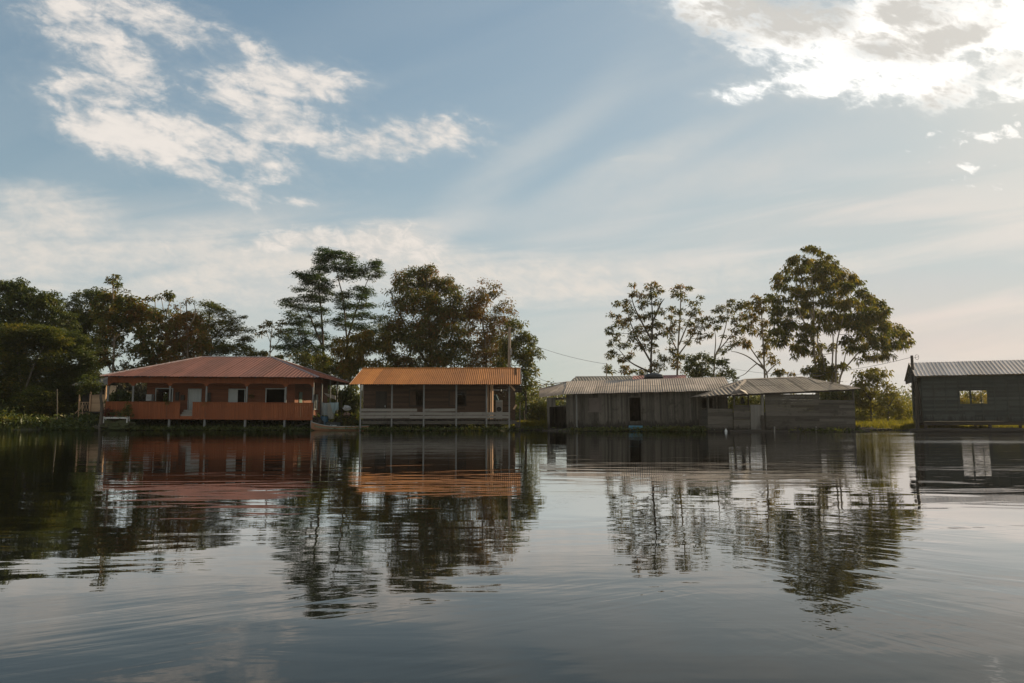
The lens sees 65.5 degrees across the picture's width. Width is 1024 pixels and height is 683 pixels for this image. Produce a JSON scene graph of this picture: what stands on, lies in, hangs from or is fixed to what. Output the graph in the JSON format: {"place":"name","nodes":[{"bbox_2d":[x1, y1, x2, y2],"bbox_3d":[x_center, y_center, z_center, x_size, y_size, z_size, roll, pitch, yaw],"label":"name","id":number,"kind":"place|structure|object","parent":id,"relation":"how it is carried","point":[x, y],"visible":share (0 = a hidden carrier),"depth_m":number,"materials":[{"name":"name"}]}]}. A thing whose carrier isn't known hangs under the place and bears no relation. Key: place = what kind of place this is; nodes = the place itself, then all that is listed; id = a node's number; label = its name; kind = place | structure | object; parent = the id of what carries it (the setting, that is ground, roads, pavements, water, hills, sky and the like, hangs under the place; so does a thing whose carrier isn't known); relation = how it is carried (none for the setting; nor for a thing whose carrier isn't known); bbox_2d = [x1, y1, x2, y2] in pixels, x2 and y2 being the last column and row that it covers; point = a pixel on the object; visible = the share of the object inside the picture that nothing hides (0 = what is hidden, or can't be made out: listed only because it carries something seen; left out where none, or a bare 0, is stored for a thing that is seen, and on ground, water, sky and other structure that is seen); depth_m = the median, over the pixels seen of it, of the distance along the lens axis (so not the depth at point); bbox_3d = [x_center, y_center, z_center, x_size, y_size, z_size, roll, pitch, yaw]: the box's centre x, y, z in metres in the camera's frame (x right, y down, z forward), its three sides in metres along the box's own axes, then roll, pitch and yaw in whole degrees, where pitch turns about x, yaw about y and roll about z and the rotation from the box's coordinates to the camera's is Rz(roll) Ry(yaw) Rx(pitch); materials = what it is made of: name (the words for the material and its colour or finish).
{"place":"outdoors","nodes":[
{"label":"outdoors","id":0,"kind":"place"},
{"bbox_2d":[0,424,1003,430],"bbox_3d":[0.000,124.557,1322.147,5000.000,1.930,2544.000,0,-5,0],"label":"river bank","id":1,"kind":"structure","parent":0,"point":[399,427],"depth_m":62.24,"materials":[{"name":"green plant"}]},
{"bbox_2d":[0,322,76,417],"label":"spreading tree","id":2,"kind":"object","parent":1,"relation":"on","point":[22,371],"visible":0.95,"depth_m":68.73,"materials":[{"name":"green plant"}]},
{"bbox_2d":[0,277,82,337],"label":"broadleaf tree","id":3,"kind":"object","parent":1,"relation":"on","point":[26,299],"visible":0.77,"depth_m":79.88,"materials":[{"name":"green plant"}]},
{"bbox_2d":[56,389,57,418],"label":"wooden stake","id":4,"kind":"object","parent":1,"relation":"on","point":[57,402],"visible":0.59,"depth_m":65.80,"materials":[{"name":"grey wood"}]},
{"bbox_2d":[36,327,105,419],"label":"overhanging tree","id":5,"kind":"object","parent":1,"relation":"on","point":[62,381],"visible":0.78,"depth_m":70.27,"materials":[{"name":"green plant"}]},
{"bbox_2d":[58,286,115,409],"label":"bushy tree","id":6,"kind":"object","parent":1,"relation":"on","point":[85,321],"visible":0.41,"depth_m":85.01,"materials":[{"name":"green plant"}]},
{"bbox_2d":[73,374,107,430],"bbox_3d":[-32.021,4.890,60.308,2.536,4.895,1.969,0,-5,0],"label":"leaning tree","id":7,"kind":"object","parent":1,"relation":"on","point":[85,385],"visible":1,"depth_m":60.26,"materials":[{"name":"green plant"}]},
{"bbox_2d":[72,377,127,416],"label":"wooden hut","id":8,"kind":"object","parent":1,"relation":"on","point":[90,402],"visible":0.41,"depth_m":69.34,"materials":[{"name":"brown wood"}]},
{"bbox_2d":[104,389,141,419],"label":"veranda plant","id":9,"kind":"object","parent":1,"relation":"on","point":[120,395],"visible":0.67,"depth_m":65.39,"materials":[{"name":"green plant"}]},
{"bbox_2d":[88,274,159,372],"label":"reddish tree","id":10,"kind":"object","parent":1,"relation":"on","point":[113,304],"visible":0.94,"depth_m":77.36,"materials":[{"name":"green plant"}]},
{"bbox_2d":[113,383,146,402],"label":"tree","id":11,"kind":"object","parent":1,"relation":"on","point":[140,389],"visible":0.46,"depth_m":71.55,"materials":[{"name":"green plant"}]},
{"bbox_2d":[136,290,184,395],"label":"thin tree","id":12,"kind":"object","parent":1,"relation":"on","point":[161,316],"visible":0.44,"depth_m":81.92,"materials":[{"name":"green plant"}]},
{"bbox_2d":[158,296,213,362],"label":"rusty tree","id":13,"kind":"object","parent":1,"relation":"on","point":[190,331],"visible":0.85,"depth_m":79.05,"materials":[{"name":"green plant"}]},
{"bbox_2d":[189,299,266,355],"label":"layered tree","id":14,"kind":"object","parent":1,"relation":"on","point":[219,346],"visible":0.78,"depth_m":83.01,"materials":[{"name":"green plant"}]},
{"bbox_2d":[99,356,358,427],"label":"orange house","id":15,"kind":"structure","parent":1,"relation":"on","point":[281,389],"depth_m":63.08,"materials":[{"name":"wood"}]},
{"bbox_2d":[155,388,172,401],"bbox_3d":[-27.893,4.864,63.802,1.422,2.277,0.045,0,-5,0],"label":"window frame","id":16,"kind":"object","parent":15,"relation":"in","point":[155,388],"depth_m":63.86,"materials":[{"name":"blue paint"}]},
{"bbox_2d":[175,392,179,400],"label":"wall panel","id":17,"kind":"structure","parent":15,"relation":"attached to","point":[176,396],"depth_m":63.72,"materials":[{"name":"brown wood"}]},
{"bbox_2d":[187,389,201,409],"bbox_3d":[-25.439,4.891,63.813,1.081,2.207,0.102,0,-5,0],"label":"door","id":18,"kind":"structure","parent":15,"relation":"in","point":[195,395],"depth_m":63.86,"materials":[{"name":"blue paint"}]},
{"bbox_2d":[207,391,210,400],"bbox_3d":[-24.279,4.330,63.776,0.280,0.867,0.135,0,-5,0],"label":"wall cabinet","id":19,"kind":"object","parent":15,"relation":"attached to","point":[208,396],"depth_m":63.72,"materials":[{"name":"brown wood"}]},
{"bbox_2d":[228,389,245,403],"bbox_3d":[-22.051,4.397,63.837,1.363,1.220,0.069,0,-5,0],"label":"window","id":20,"kind":"structure","parent":15,"relation":"in","point":[232,393],"depth_m":63.84,"materials":[{"name":"blue paint"}]},
{"bbox_2d":[265,388,284,402],"bbox_3d":[-18.962,4.398,63.845,1.603,1.300,0.045,0,-5,0],"label":"window","id":21,"kind":"structure","parent":15,"relation":"in","point":[266,388],"depth_m":63.86,"materials":[{"name":"blue paint"}]},
{"bbox_2d":[299,392,302,416],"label":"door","id":22,"kind":"structure","parent":15,"relation":"in","point":[300,393],"depth_m":65.38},
{"bbox_2d":[314,394,317,409],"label":"window","id":23,"kind":"structure","parent":15,"relation":"in","point":[315,406],"depth_m":70.80,"materials":[{"name":"blue paint"}]},
{"bbox_2d":[322,403,327,415],"bbox_3d":[-14.767,5.372,63.271,0.678,1.049,0.107,0,-5,0],"label":"hanging cloth","id":24,"kind":"object","parent":15,"relation":"hanging from","point":[324,409],"visible":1,"depth_m":63.27,"materials":[{"name":"grey fabric"}]},
{"bbox_2d":[1,420,516,429],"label":"shore weeds","id":25,"kind":"object","parent":1,"relation":"on","point":[147,424],"visible":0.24,"depth_m":63.64,"materials":[{"name":"green plant"}]},
{"bbox_2d":[0,372,529,429],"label":"undergrowth","id":26,"kind":"object","parent":1,"relation":"on","point":[89,418],"visible":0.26,"depth_m":65.87,"materials":[{"name":"green plant"}]},
{"bbox_2d":[251,319,291,360],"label":"sapling tree","id":27,"kind":"object","parent":1,"relation":"on","point":[269,323],"visible":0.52,"depth_m":86.25,"materials":[{"name":"green plant"}]},
{"bbox_2d":[289,345,342,399],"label":"green tree","id":28,"kind":"object","parent":1,"relation":"on","point":[318,362],"visible":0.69,"depth_m":79.52,"materials":[{"name":"green plant"}]},
{"bbox_2d":[271,246,387,365],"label":"feathery tree","id":29,"kind":"object","parent":1,"relation":"on","point":[310,278],"visible":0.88,"depth_m":86.39,"materials":[{"name":"green plant"}]},
{"bbox_2d":[320,400,341,420],"bbox_3d":[-14.368,5.910,63.124,1.744,2.564,0.078,0,-5,0],"label":"clothesline","id":30,"kind":"object","parent":1,"relation":"on","point":[341,409],"visible":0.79,"depth_m":63.15,"materials":[{"name":"grey wood"}]},
{"bbox_2d":[328,403,333,418],"bbox_3d":[-14.365,5.501,63.158,0.558,1.323,0.108,0,-5,0],"label":"hanging sheet","id":31,"kind":"object","parent":30,"relation":"hanging from","point":[330,414],"visible":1,"depth_m":63.14,"materials":[{"name":"beige fabric"}]},
{"bbox_2d":[330,402,337,413],"bbox_3d":[-14.107,5.285,63.078,0.634,0.947,0.107,0,-5,0],"label":"hanging towel","id":32,"kind":"object","parent":30,"relation":"hanging from","point":[333,407],"visible":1,"depth_m":63.09,"materials":[{"name":"blue fabric"}]},
{"bbox_2d":[334,415,358,425],"bbox_3d":[-13.547,6.558,65.061,2.123,1.235,1.772,0,-5,0],"label":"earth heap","id":33,"kind":"object","parent":1,"relation":"on","point":[335,419],"visible":0.22,"depth_m":64.60,"materials":[{"name":"soil"}]},
{"bbox_2d":[333,413,361,425],"bbox_3d":[-13.138,6.449,63.664,2.622,1.522,2.051,0,-5,0],"label":"weedy bush","id":34,"kind":"object","parent":1,"relation":"on","point":[349,421],"visible":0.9,"depth_m":63.49,"materials":[{"name":"green plant"}]},
{"bbox_2d":[335,381,363,418],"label":"palm shrub","id":35,"kind":"object","parent":1,"relation":"on","point":[347,394],"visible":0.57,"depth_m":69.39,"materials":[{"name":"green plant"}]},
{"bbox_2d":[328,329,395,407],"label":"golden tree","id":36,"kind":"object","parent":1,"relation":"on","point":[351,366],"visible":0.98,"depth_m":78.73,"materials":[{"name":"green plant"}]},
{"bbox_2d":[374,262,477,367],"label":"tree","id":37,"kind":"object","parent":1,"relation":"on","point":[426,338],"visible":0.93,"depth_m":81.43,"materials":[{"name":"green plant"}]},
{"bbox_2d":[349,368,521,430],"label":"wooden house","id":38,"kind":"structure","parent":1,"relation":"on","point":[389,393],"depth_m":61.70,"materials":[{"name":"wood"}]},
{"bbox_2d":[375,391,387,418],"bbox_3d":[-10.140,4.909,61.719,0.972,2.205,0.086,0,-5,0],"label":"door","id":39,"kind":"structure","parent":38,"relation":"in","point":[381,397],"depth_m":61.76,"materials":[{"name":"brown wood"}]},
{"bbox_2d":[409,390,422,405],"bbox_3d":[-7.405,4.407,61.728,1.167,1.222,0.060,0,-5,0],"label":"window","id":40,"kind":"structure","parent":38,"relation":"in","point":[412,393],"depth_m":61.73,"materials":[{"name":"brown wood"}]},
{"bbox_2d":[449,390,465,405],"bbox_3d":[-4.226,4.407,61.728,1.361,1.222,0.060,0,-5,0],"label":"window","id":41,"kind":"structure","parent":38,"relation":"in","point":[452,397],"depth_m":61.73,"materials":[{"name":"brown wood"}]},
{"bbox_2d":[496,400,501,418],"bbox_3d":[-1.028,5.402,63.221,0.514,1.503,0.601,0,-5,0],"label":"washing machine","id":42,"kind":"object","parent":38,"relation":"on","point":[498,405],"visible":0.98,"depth_m":62.98,"materials":[{"name":"metal"}]},
{"bbox_2d":[460,277,518,367],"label":"sparse tree","id":43,"kind":"object","parent":1,"relation":"on","point":[485,346],"visible":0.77,"depth_m":83.96,"materials":[{"name":"green plant"}]},
{"bbox_2d":[506,327,512,420],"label":"utility pole","id":44,"kind":"object","parent":1,"relation":"on","point":[509,329],"visible":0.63,"depth_m":73.64,"materials":[{"name":"grey wood"}]},
{"bbox_2d":[511,336,603,363],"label":"power line","id":45,"kind":"object","parent":44,"relation":"attached to","point":[561,354],"visible":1,"depth_m":73.42,"materials":[{"name":"black plastic"}]},
{"bbox_2d":[491,315,546,419],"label":"ragged tree","id":46,"kind":"object","parent":1,"relation":"on","point":[525,354],"visible":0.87,"depth_m":74.93,"materials":[{"name":"green plant"}]},
{"bbox_2d":[522,399,546,420],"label":"yellow bush","id":47,"kind":"object","parent":1,"relation":"on","point":[540,413],"visible":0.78,"depth_m":75.66,"materials":[{"name":"green plant"}]},
{"bbox_2d":[571,376,632,380],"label":"roof","id":48,"kind":"structure","parent":1,"relation":"on","point":[585,378],"depth_m":75.51,"materials":[{"name":"grey metal"}]},
{"bbox_2d":[602,281,673,375],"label":"clumpy tree","id":49,"kind":"object","parent":1,"relation":"on","point":[639,331],"visible":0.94,"depth_m":88.35,"materials":[{"name":"green plant"}]},
{"bbox_2d":[632,375,685,415],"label":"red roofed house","id":50,"kind":"structure","parent":1,"relation":"on","point":[664,376],"depth_m":77.76,"materials":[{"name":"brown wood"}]},
{"bbox_2d":[644,373,664,378],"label":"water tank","id":51,"kind":"object","parent":50,"relation":"on","point":[653,376],"visible":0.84,"depth_m":70.25,"materials":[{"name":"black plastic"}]},
{"bbox_2d":[340,378,1018,407],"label":"distant wood","id":52,"kind":"object","parent":1,"relation":"on","point":[756,396],"visible":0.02,"depth_m":229.85,"materials":[{"name":"green plant"}]},
{"bbox_2d":[664,283,713,374],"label":"pale trunk tree","id":53,"kind":"object","parent":1,"relation":"on","point":[677,354],"visible":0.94,"depth_m":90.20,"materials":[{"name":"green plant"}]},
{"bbox_2d":[683,351,739,381],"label":"shrubby tree","id":54,"kind":"object","parent":1,"relation":"on","point":[699,371],"visible":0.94,"depth_m":83.84,"materials":[{"name":"green plant"}]},
{"bbox_2d":[704,299,751,373],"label":"forked tree","id":55,"kind":"object","parent":1,"relation":"on","point":[721,308],"visible":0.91,"depth_m":91.51,"materials":[{"name":"green plant"}]},
{"bbox_2d":[527,398,951,419],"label":"clearing bushes","id":56,"kind":"object","parent":1,"relation":"on","point":[558,403],"depth_m":85.28,"materials":[{"name":"green plant"}]},
{"bbox_2d":[728,395,764,412],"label":"backlit bush","id":57,"kind":"object","parent":1,"relation":"on","point":[751,401],"visible":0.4,"depth_m":71.16,"materials":[{"name":"green plant"}]},
{"bbox_2d":[731,293,780,396],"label":"slim tree","id":58,"kind":"object","parent":1,"relation":"on","point":[756,309],"visible":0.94,"depth_m":86.30,"materials":[{"name":"green plant"}]},
{"bbox_2d":[513,418,1023,430],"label":"bank grass","id":59,"kind":"structure","parent":1,"relation":"on","point":[908,424],"depth_m":60.52,"materials":[{"name":"green plant"}]},
{"bbox_2d":[770,368,796,377],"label":"stump tree","id":60,"kind":"object","parent":1,"relation":"on","point":[779,372],"visible":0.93,"depth_m":79.90,"materials":[{"name":"green plant"}]},
{"bbox_2d":[763,245,915,399],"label":"broad dome tree","id":61,"kind":"object","parent":1,"relation":"on","point":[866,322],"visible":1,"depth_m":80.57,"materials":[{"name":"green plant"}]},
{"bbox_2d":[819,385,859,399],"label":"hanging bush","id":62,"kind":"object","parent":1,"relation":"on","point":[843,395],"visible":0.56,"depth_m":70.30,"materials":[{"name":"green plant"}]},
{"bbox_2d":[849,367,893,421],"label":"leafy shrub","id":63,"kind":"object","parent":1,"relation":"on","point":[873,376],"visible":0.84,"depth_m":71.51,"materials":[{"name":"green plant"}]},
{"bbox_2d":[869,380,912,421],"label":"young tree","id":64,"kind":"object","parent":1,"relation":"on","point":[886,402],"visible":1,"depth_m":70.72,"materials":[{"name":"green plant"}]},
{"bbox_2d":[894,399,912,420],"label":"bush","id":65,"kind":"object","parent":1,"relation":"on","point":[910,414],"visible":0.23,"depth_m":73.68,"materials":[{"name":"green plant"}]},
{"bbox_2d":[904,360,1023,431],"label":"sided house","id":66,"kind":"structure","parent":1,"relation":"on","point":[938,388],"depth_m":55.10,"materials":[{"name":"wood"}]},
{"bbox_2d":[910,355,918,387],"bbox_3d":[28.849,2.106,56.968,0.559,2.364,0.200,-2,-6,22],"label":"roof pole","id":67,"kind":"object","parent":66,"relation":"on","point":[912,368],"visible":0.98,"depth_m":56.98,"materials":[{"name":"grey wood"}]},
{"bbox_2d":[733,358,906,373],"bbox_3d":[26.007,2.260,70.590,0.026,1.362,27.539,1,-5,-11],"label":"power line","id":68,"kind":"object","parent":67,"relation":"attached to","point":[835,371],"visible":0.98,"depth_m":64.87,"materials":[{"name":"black plastic"}]},
{"bbox_2d":[958,388,988,404],"bbox_3d":[31.764,3.790,54.871,1.768,1.595,0.250,-2,-6,20],"label":"window","id":69,"kind":"structure","parent":66,"relation":"in","point":[970,390],"depth_m":54.84,"materials":[{"name":"grey"}]},
{"bbox_2d":[952,391,997,410],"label":"bush","id":70,"kind":"object","parent":1,"relation":"on","point":[965,399],"visible":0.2,"depth_m":73.35,"materials":[{"name":"green plant"}]},
{"bbox_2d":[0,430,1023,682],"bbox_3d":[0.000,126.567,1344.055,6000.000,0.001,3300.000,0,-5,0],"label":"river","id":71,"kind":"structure","parent":0,"point":[282,556],"depth_m":6.26,"materials":[{"name":"black liquid"}]},
{"bbox_2d":[91,420,135,430],"bbox_3d":[-30.357,6.411,60.679,3.210,0.913,1.802,0,-5,0],"label":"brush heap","id":72,"kind":"object","parent":71,"relation":"on","point":[114,425],"visible":0.74,"depth_m":60.27,"materials":[{"name":"plant"}]},
{"bbox_2d":[99,406,115,416],"bbox_3d":[-30.806,5.462,60.654,1.176,1.164,1.640,4,-6,-33],"label":"potted plant","id":73,"kind":"object","parent":72,"relation":"on","point":[105,411],"visible":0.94,"depth_m":60.43,"materials":[{"name":"green plant"}]},
{"bbox_2d":[103,416,129,422],"bbox_3d":[-30.101,5.942,60.610,1.865,0.520,0.396,0,-5,0],"label":"plant stand","id":74,"kind":"object","parent":72,"relation":"on","point":[127,418],"visible":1,"depth_m":60.46,"materials":[{"name":"white paint"}]},
{"bbox_2d":[106,409,117,419],"bbox_3d":[-30.376,5.582,60.466,0.785,0.899,1.157,-4,-6,34],"label":"potted plant","id":75,"kind":"object","parent":74,"relation":"in","point":[115,412],"visible":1,"depth_m":60.50,"materials":[{"name":"green plant"}]},
{"bbox_2d":[116,409,125,418],"bbox_3d":[-29.804,5.561,60.736,0.862,0.997,1.066,0,-5,0],"label":"potted plant","id":76,"kind":"object","parent":74,"relation":"in","point":[120,413],"visible":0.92,"depth_m":60.59,"materials":[{"name":"green plant"}]},
{"bbox_2d":[120,402,134,418],"bbox_3d":[-29.220,5.270,60.579,0.995,1.538,1.412,0,-5,0],"label":"potted plant","id":77,"kind":"object","parent":72,"relation":"on","point":[129,412],"visible":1,"depth_m":60.49,"materials":[{"name":"green plant"}]},
{"bbox_2d":[311,422,369,430],"bbox_3d":[-12.974,6.421,60.120,4.377,0.749,0.750,0,-5,-1],"label":"wooden canoe","id":78,"kind":"object","parent":71,"relation":"on","point":[318,427],"visible":0.78,"depth_m":59.84,"materials":[{"name":"brown wood"}]},
{"bbox_2d":[313,419,323,424],"bbox_3d":[-15.263,6.521,62.547,0.966,0.941,1.095,0,-5,0],"label":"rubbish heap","id":79,"kind":"object","parent":78,"relation":"in","point":[319,421],"visible":0.33,"depth_m":62.35,"materials":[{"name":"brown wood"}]},
{"bbox_2d":[320,416,327,424],"bbox_3d":[-14.859,6.388,62.979,0.624,0.945,0.624,0,-5,0],"label":"blue barrel","id":80,"kind":"object","parent":78,"relation":"in","point":[324,418],"visible":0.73,"depth_m":62.74,"materials":[{"name":"plastic"}]},
{"bbox_2d":[325,422,342,425],"bbox_3d":[-14.021,6.626,62.756,1.220,0.570,0.820,0,-5,0],"label":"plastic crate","id":81,"kind":"object","parent":78,"relation":"in","point":[334,423],"visible":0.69,"depth_m":62.39,"materials":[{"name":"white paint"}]},
{"bbox_2d":[16,423,890,431],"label":"floating weeds","id":82,"kind":"object","parent":71,"relation":"on","point":[685,428],"visible":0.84,"depth_m":58.88,"materials":[{"name":"green plant"}]},
{"bbox_2d":[538,377,728,430],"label":"plank house","id":83,"kind":"structure","parent":71,"relation":"on","point":[607,403],"depth_m":59.16,"materials":[{"name":"grey wood"}]},
{"bbox_2d":[628,396,641,420],"bbox_3d":[9.072,4.957,58.699,0.959,1.795,0.030,-2,-6,9],"label":"doorway","id":84,"kind":"structure","parent":83,"relation":"in","point":[637,396],"depth_m":58.70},
{"bbox_2d":[629,425,642,430],"bbox_3d":[8.957,6.296,57.662,1.005,0.437,0.437,-1,-5,9],"label":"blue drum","id":85,"kind":"object","parent":71,"relation":"on","point":[634,427],"visible":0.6,"depth_m":57.50,"materials":[{"name":"plastic"}]},
{"bbox_2d":[760,415,764,429],"bbox_3d":[17.378,5.675,55.161,0.310,1.127,0.310,0,-5,0],"label":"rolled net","id":86,"kind":"object","parent":71,"relation":"on","point":[762,418],"visible":1,"depth_m":55.07,"materials":[{"name":"grey fabric"}]},
{"bbox_2d":[678,376,870,431],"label":"plank shed","id":87,"kind":"structure","parent":71,"relation":"on","point":[787,407],"depth_m":55.63,"materials":[{"name":"grey wood"}]},
{"bbox_2d":[750,405,761,429],"bbox_3d":[17.011,5.302,55.464,0.779,1.791,0.045,0,-5,-2],"label":"door","id":88,"kind":"structure","parent":87,"relation":"in","point":[756,410],"depth_m":55.46,"materials":[{"name":"grey wood"}]},
{"bbox_2d":[862,428,891,430],"bbox_3d":[28.377,6.635,59.677,4.502,0.235,0.289,0,-5,0],"label":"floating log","id":89,"kind":"object","parent":71,"relation":"on","point":[881,429],"visible":0.35,"depth_m":59.62,"materials":[{"name":"brown wood"}]},
{"bbox_2d":[0,0,1023,402],"label":"sky","id":90,"kind":"structure","parent":0,"point":[564,154],"materials":[{"name":"blue"}]},
{"bbox_3d":[-28.736,5.324,63.294,0.596,1.227,0.530,0,-5,0],"label":"small table","id":91,"kind":"object","parent":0,"visible":0},
{"bbox_2d":[146,394,153,400],"bbox_3d":[-28.813,4.462,63.385,0.478,0.509,0.490,0,-5,0],"label":"cooler box","id":92,"kind":"object","parent":91,"relation":"on","point":[149,397],"visible":1,"depth_m":63.17,"materials":[{"name":"grey plastic"}]},
{"bbox_3d":[-13.400,5.914,64.518,0.598,0.402,0.590,0,-5,0],"label":"pink sack","id":93,"kind":"object","parent":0,"visible":0},
{"bbox_2d":[343,405,351,410],"bbox_3d":[-13.401,5.416,64.800,0.765,0.475,0.561,0,-5,0],"label":"plastic bag","id":94,"kind":"object","parent":93,"relation":"on","point":[346,408],"visible":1,"depth_m":64.61,"materials":[{"name":"white plastic"}]}
]}

